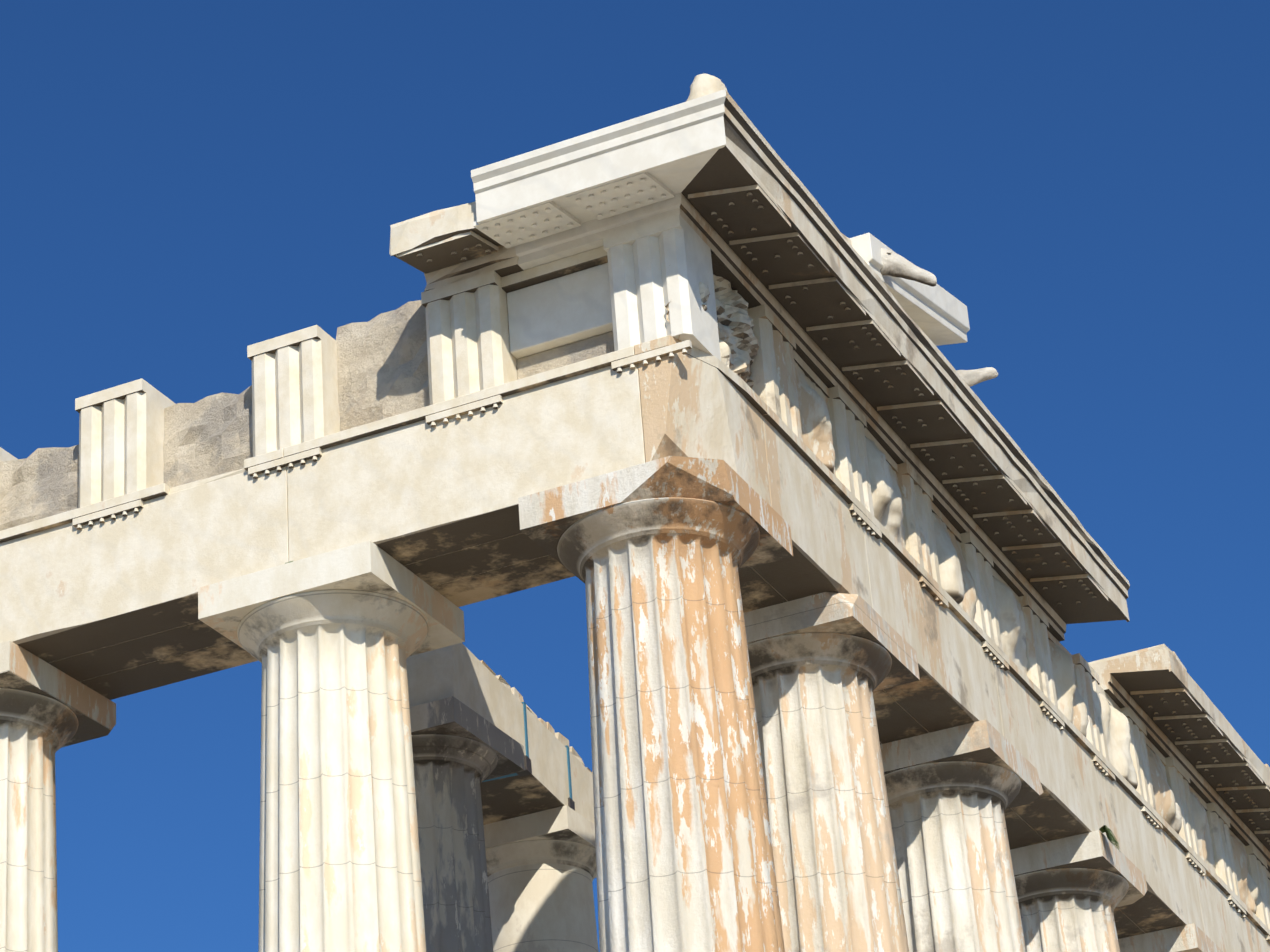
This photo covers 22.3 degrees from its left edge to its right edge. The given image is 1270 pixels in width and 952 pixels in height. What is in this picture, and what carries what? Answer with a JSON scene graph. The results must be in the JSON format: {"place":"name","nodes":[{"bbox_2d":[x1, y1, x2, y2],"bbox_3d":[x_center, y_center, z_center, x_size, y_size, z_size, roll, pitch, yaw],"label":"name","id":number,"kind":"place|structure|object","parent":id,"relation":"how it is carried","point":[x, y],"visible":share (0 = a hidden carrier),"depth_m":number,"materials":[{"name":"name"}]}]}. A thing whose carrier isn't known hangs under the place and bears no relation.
{"place":"outdoors","nodes":[
{"label":"outdoors","id":0,"kind":"place"},
{"bbox_2d":[0,0,1269,951],"label":"sky","id":1,"kind":"structure","parent":0,"point":[186,186],"materials":[{"name":"blue"}]},
{"bbox_2d":[842,233,851,245],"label":"raking cornice pieces","id":2,"kind":"object","parent":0,"point":[848,239],"visible":0.06,"depth_m":35.70,"materials":[{"name":"beige stone"}]},
{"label":"stepped temple platform","id":3,"kind":"object","parent":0,"visible":0},
{"bbox_2d":[0,640,115,951],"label":"column","id":4,"kind":"structure","parent":3,"relation":"on","point":[47,711],"depth_m":33.76,"materials":[{"name":"stone"}]},
{"bbox_2d":[198,540,464,951],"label":"column","id":5,"kind":"structure","parent":3,"relation":"on","point":[332,641],"depth_m":31.93,"materials":[{"name":"stone"}]},
{"bbox_2d":[0,346,645,699],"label":"architrave","id":6,"kind":"object","parent":5,"relation":"on","point":[108,608],"visible":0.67,"depth_m":32.81,"materials":[{"name":"stone"}]},
{"bbox_2d":[0,300,429,530],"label":"frieze backers","id":7,"kind":"object","parent":6,"relation":"on","point":[382,365],"visible":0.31,"depth_m":33.98,"materials":[{"name":"beige stone"}]},
{"bbox_2d":[0,270,517,507],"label":"triglyphs","id":8,"kind":"object","parent":6,"relation":"on","point":[294,398],"visible":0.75,"depth_m":33.42,"materials":[{"name":"stone"}]},
{"bbox_2d":[389,201,523,291],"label":"cornice block","id":9,"kind":"structure","parent":8,"relation":"on","point":[443,247],"depth_m":32.56,"materials":[{"name":"stone"}]},
{"bbox_2d":[72,340,691,529],"bbox_3d":[-9.476,1.503,35.276,22.186,0.120,0.056,-15,-29,20],"label":"guttae","id":10,"kind":"object","parent":6,"relation":"attached to","point":[631,362],"visible":0.96,"depth_m":32.38,"materials":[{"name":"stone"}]},
{"bbox_2d":[517,331,614,378],"bbox_3d":[-0.516,-1.009,32.669,1.226,0.496,0.590,-15,-29,20],"label":"stone ledge","id":11,"kind":"object","parent":6,"relation":"on","point":[567,354],"visible":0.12,"depth_m":32.50,"materials":[{"name":"beige stone"}]},
{"bbox_2d":[507,263,612,358],"bbox_3d":[-0.598,-1.585,32.868,1.226,0.710,0.680,-15,-29,20],"label":"metope","id":12,"kind":"object","parent":11,"relation":"on","point":[559,311],"visible":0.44,"depth_m":32.59,"materials":[{"name":"white stone"}]},
{"bbox_2d":[501,246,607,292],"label":"molding","id":13,"kind":"structure","parent":12,"relation":"on","point":[555,269],"depth_m":32.72,"materials":[{"name":"beige stone"}]},
{"bbox_2d":[603,214,720,360],"bbox_3d":[0.269,-1.763,32.259,0.845,1.350,0.782,-15,-29,20],"label":"triglyph","id":14,"kind":"object","parent":6,"relation":"on","point":[655,267],"visible":0.75,"depth_m":31.99,"materials":[{"name":"stone"}]},
{"bbox_2d":[518,456,792,951],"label":"corner column","id":15,"kind":"structure","parent":3,"relation":"on","point":[655,556],"depth_m":30.41,"materials":[{"name":"stone"}]},
{"bbox_2d":[634,335,770,505],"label":"architrave corner block","id":16,"kind":"structure","parent":15,"relation":"on","point":[697,403],"depth_m":31.67,"materials":[{"name":"stone"}]},
{"bbox_2d":[665,275,758,388],"bbox_3d":[0.853,-1.582,32.685,0.323,1.407,2.122,-15,-29,20],"label":"broken frieze corner","id":17,"kind":"object","parent":16,"relation":"on","point":[738,344],"visible":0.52,"depth_m":33.12,"materials":[{"name":"stone"}]},
{"bbox_2d":[743,592,919,951],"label":"column","id":18,"kind":"structure","parent":3,"relation":"on","point":[824,666],"depth_m":33.65,"materials":[{"name":"stone"}]},
{"bbox_2d":[738,405,1269,951],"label":"architrave","id":19,"kind":"object","parent":18,"relation":"on","point":[964,677],"visible":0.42,"depth_m":37.55,"materials":[{"name":"stone"}]},
{"bbox_2d":[793,350,835,475],"bbox_3d":[1.845,-0.587,34.769,0.588,1.366,1.248,-15,-29,20],"label":"metope","id":20,"kind":"object","parent":19,"relation":"on","point":[813,397],"visible":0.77,"depth_m":34.50,"materials":[{"name":"stone"}]},
{"bbox_2d":[864,428,905,548],"bbox_3d":[2.746,0.226,36.498,0.591,1.370,1.321,-15,-29,20],"label":"metope","id":21,"kind":"object","parent":19,"relation":"on","point":[887,500],"visible":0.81,"depth_m":36.16,"materials":[{"name":"stone"}]},
{"bbox_2d":[931,501,977,619],"bbox_3d":[3.660,1.067,38.262,0.603,1.366,1.334,-15,-29,20],"label":"metope","id":22,"kind":"object","parent":19,"relation":"on","point":[957,583],"visible":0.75,"depth_m":37.95,"materials":[{"name":"stone"}]},
{"bbox_2d":[747,304,1269,928],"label":"triglyphs","id":23,"kind":"object","parent":19,"relation":"on","point":[773,376],"visible":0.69,"depth_m":38.89,"materials":[{"name":"stone"}]},
{"bbox_2d":[992,568,1027,675],"bbox_3d":[4.564,1.900,40.017,0.592,1.361,1.317,-15,-29,20],"label":"metope","id":24,"kind":"object","parent":19,"relation":"on","point":[1012,626],"visible":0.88,"depth_m":39.70,"materials":[{"name":"stone"}]},
{"bbox_2d":[848,503,1269,943],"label":"guttae","id":25,"kind":"object","parent":19,"relation":"attached to","point":[869,525],"visible":1,"depth_m":40.12,"materials":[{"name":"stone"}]},
{"bbox_2d":[1047,630,1088,736],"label":"metope","id":26,"kind":"object","parent":19,"relation":"on","point":[1072,707],"visible":0.6,"depth_m":41.54,"materials":[{"name":"stone"}]},
{"bbox_2d":[1098,685,1137,789],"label":"metope","id":27,"kind":"object","parent":19,"relation":"on","point":[1117,729],"visible":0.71,"depth_m":43.41,"materials":[{"name":"stone"}]},
{"bbox_2d":[1145,736,1181,833],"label":"metope","id":28,"kind":"object","parent":19,"relation":"on","point":[1168,809],"visible":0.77,"depth_m":44.99,"materials":[{"name":"stone"}]},
{"bbox_2d":[1189,785,1215,872],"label":"metope","id":29,"kind":"object","parent":19,"relation":"on","point":[1200,809],"visible":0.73,"depth_m":46.74,"materials":[{"name":"stone"}]},
{"bbox_2d":[1229,829,1257,913],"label":"metope","id":30,"kind":"object","parent":19,"relation":"on","point":[1248,888],"visible":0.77,"depth_m":48.48,"materials":[{"name":"stone"}]},
{"bbox_2d":[1266,869,1269,887],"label":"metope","id":31,"kind":"object","parent":19,"relation":"on","point":[1268,874],"visible":0.1,"depth_m":50.67,"materials":[{"name":"stone"}]},
{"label":"frieze backing","id":32,"kind":"object","parent":19,"relation":"on","visible":0},
{"bbox_2d":[680,90,1129,641],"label":"cornice","id":33,"kind":"structure","parent":32,"relation":"on","point":[756,217],"depth_m":35.64,"materials":[{"name":"stone"}]},
{"bbox_2d":[471,89,725,269],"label":"cornice","id":34,"kind":"structure","parent":33,"relation":"attached to","point":[565,198],"depth_m":31.87,"materials":[{"name":"stone"}]},
{"bbox_2d":[687,74,727,100],"bbox_3d":[0.699,-3.693,32.083,0.523,0.649,0.541,-15,-29,20],"label":"acroterion fragment","id":35,"kind":"object","parent":33,"relation":"on","point":[703,85],"visible":0.35,"depth_m":31.92,"materials":[{"name":"stone"}]},
{"bbox_2d":[880,248,936,286],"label":"horse head helios","id":36,"kind":"object","parent":33,"relation":"on","point":[896,265],"visible":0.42,"depth_m":35.96,"materials":[{"name":"stone"}]},
{"bbox_2d":[849,233,969,345],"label":"raking cornice","id":37,"kind":"structure","parent":33,"relation":"on","point":[938,314],"depth_m":37.53,"materials":[{"name":"white stone"}]},
{"bbox_2d":[956,367,997,386],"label":"horse head helios","id":38,"kind":"object","parent":33,"relation":"on","point":[970,378],"visible":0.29,"depth_m":38.48,"materials":[{"name":"stone"}]},
{"bbox_2d":[1090,647,1269,872],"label":"cornice","id":39,"kind":"structure","parent":32,"relation":"on","point":[1161,695],"depth_m":45.76,"materials":[{"name":"stone"}]},
{"bbox_2d":[1088,644,1269,770],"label":"cornice remains","id":40,"kind":"object","parent":39,"relation":"on","point":[1142,651],"depth_m":44.01,"materials":[{"name":"stone"}]},
{"bbox_2d":[880,720,1043,951],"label":"column","id":41,"kind":"structure","parent":3,"relation":"on","point":[953,793],"depth_m":37.39,"materials":[{"name":"stone"}]},
{"bbox_2d":[1010,830,1146,951],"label":"column","id":42,"kind":"structure","parent":3,"relation":"on","point":[1074,892],"depth_m":41.03,"materials":[{"name":"stone"}]},
{"bbox_2d":[1099,825,1120,851],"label":"plant tuft","id":43,"kind":"object","parent":42,"relation":"attached to","point":[1103,829],"visible":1,"depth_m":40.83,"materials":[{"name":"green plant"}]},
{"bbox_2d":[1118,923,1222,951],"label":"column","id":44,"kind":"structure","parent":3,"relation":"on","point":[1193,937],"depth_m":44.44,"materials":[{"name":"stone"}]},
{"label":"pronaos floor","id":45,"kind":"structure","parent":3,"relation":"on","visible":0},
{"bbox_2d":[410,696,524,951],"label":"column","id":46,"kind":"structure","parent":45,"relation":"on","point":[461,751],"depth_m":35.47,"materials":[{"name":"stone"}]},
{"bbox_2d":[406,643,594,824],"bbox_3d":[-1.861,3.349,38.180,1.450,0.850,5.222,-12,-28,15],"label":"inner architrave","id":47,"kind":"object","parent":46,"relation":"on","point":[463,673],"visible":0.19,"depth_m":37.74,"materials":[{"name":"stone"}]},
{"bbox_2d":[482,702,572,799],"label":"metal straps","id":48,"kind":"object","parent":47,"relation":"attached to","point":[527,749],"visible":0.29,"depth_m":37.83,"materials":[{"name":"grey metal"}]},
{"bbox_2d":[481,660,592,773],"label":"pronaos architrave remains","id":49,"kind":"object","parent":47,"relation":"on","point":[562,739],"visible":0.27,"depth_m":38.57,"materials":[{"name":"stone"}]},
{"bbox_2d":[517,755,574,809],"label":"strap corner guards","id":50,"kind":"object","parent":47,"relation":"on","point":[528,771],"visible":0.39,"depth_m":37.55,"materials":[{"name":"metal"}]},
{"bbox_2d":[484,805,598,951],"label":"column","id":51,"kind":"structure","parent":45,"relation":"on","point":[541,871],"depth_m":38.67,"materials":[{"name":"stone"}]}
]}

